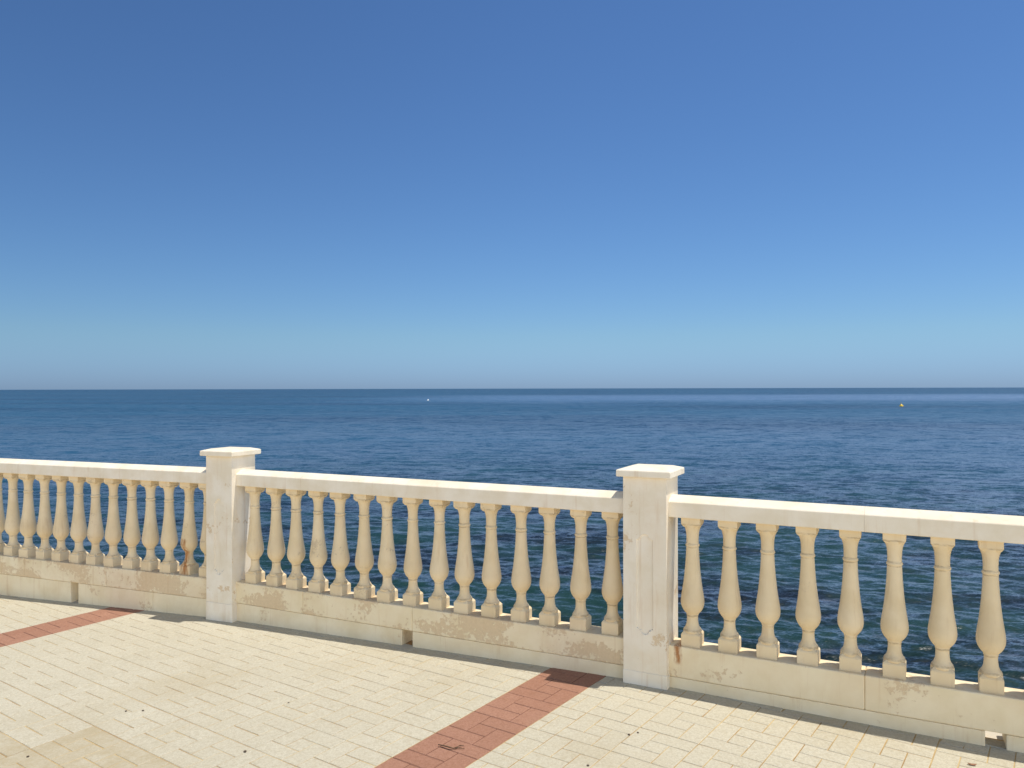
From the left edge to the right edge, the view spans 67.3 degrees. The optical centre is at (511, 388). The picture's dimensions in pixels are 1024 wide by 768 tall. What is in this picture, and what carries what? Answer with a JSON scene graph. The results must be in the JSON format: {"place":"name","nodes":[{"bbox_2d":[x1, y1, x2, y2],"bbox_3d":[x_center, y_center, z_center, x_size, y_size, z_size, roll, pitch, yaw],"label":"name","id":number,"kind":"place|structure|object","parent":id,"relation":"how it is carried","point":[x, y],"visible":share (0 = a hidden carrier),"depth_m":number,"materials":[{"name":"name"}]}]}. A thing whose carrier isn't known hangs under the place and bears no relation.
{"place":"outdoors","nodes":[
{"label":"outdoors","id":0,"kind":"place"},
{"bbox_2d":[0,595,108,633],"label":"paving","id":1,"kind":"structure","parent":0,"point":[23,608],"depth_m":5.87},
{"bbox_2d":[0,607,144,646],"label":"red paving band","id":2,"kind":"object","parent":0,"point":[52,627],"visible":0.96,"depth_m":5.49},
{"bbox_2d":[375,668,604,767],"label":"red paving band","id":3,"kind":"object","parent":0,"point":[528,694],"visible":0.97,"depth_m":3.71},
{"bbox_2d":[438,744,464,748],"bbox_3d":[-0.274,1.609,3.458,0.126,0.009,0.040,0,0,5],"label":"twig","id":4,"kind":"object","parent":3,"relation":"on","point":[451,747],"visible":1,"depth_m":3.45,"materials":[{"name":"brown wood"}]},
{"bbox_2d":[0,596,1016,767],"bbox_3d":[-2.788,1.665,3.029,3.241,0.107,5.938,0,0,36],"label":"paving","id":5,"kind":"structure","parent":0,"point":[488,678],"depth_m":4.13,"materials":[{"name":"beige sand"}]},
{"bbox_2d":[0,387,1023,689],"bbox_3d":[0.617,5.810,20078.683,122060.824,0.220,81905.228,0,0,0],"label":"sea","id":6,"kind":"structure","parent":0,"point":[944,449],"depth_m":62.63,"materials":[{"name":"liquid"}]},
{"bbox_2d":[0,0,1023,389],"label":"sky","id":7,"kind":"structure","parent":0,"point":[195,194],"materials":[{"name":"blue"}]},
{"bbox_2d":[466,676,1023,767],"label":"paving","id":8,"kind":"structure","parent":0,"point":[850,734],"depth_m":3.50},
{"bbox_2d":[985,731,1002,739],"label":"quay ground","id":9,"kind":"structure","parent":0,"point":[993,735],"depth_m":3.58,"materials":[{"name":"beige stone"}]},
{"bbox_2d":[0,458,205,616],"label":"balustrade","id":10,"kind":"object","parent":9,"relation":"on","point":[132,579],"visible":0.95,"depth_m":6.00,"materials":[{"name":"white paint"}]},
{"bbox_2d":[200,447,260,622],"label":"pier","id":11,"kind":"structure","parent":9,"relation":"on","point":[228,558],"depth_m":5.50,"materials":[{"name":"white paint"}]},
{"bbox_2d":[236,469,622,678],"bbox_3d":[-0.633,1.170,4.944,3.000,1.182,0.191,0,0,26],"label":"balustrade","id":12,"kind":"object","parent":9,"relation":"on","point":[548,637],"visible":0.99,"depth_m":4.79,"materials":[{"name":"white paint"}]},
{"bbox_2d":[616,464,683,689],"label":"pier","id":13,"kind":"structure","parent":9,"relation":"on","point":[650,580],"depth_m":4.14,"materials":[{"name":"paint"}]},
{"bbox_2d":[669,494,1023,752],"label":"balustrade","id":14,"kind":"object","parent":9,"relation":"on","point":[941,701],"visible":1,"depth_m":3.73,"materials":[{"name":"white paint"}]}
]}

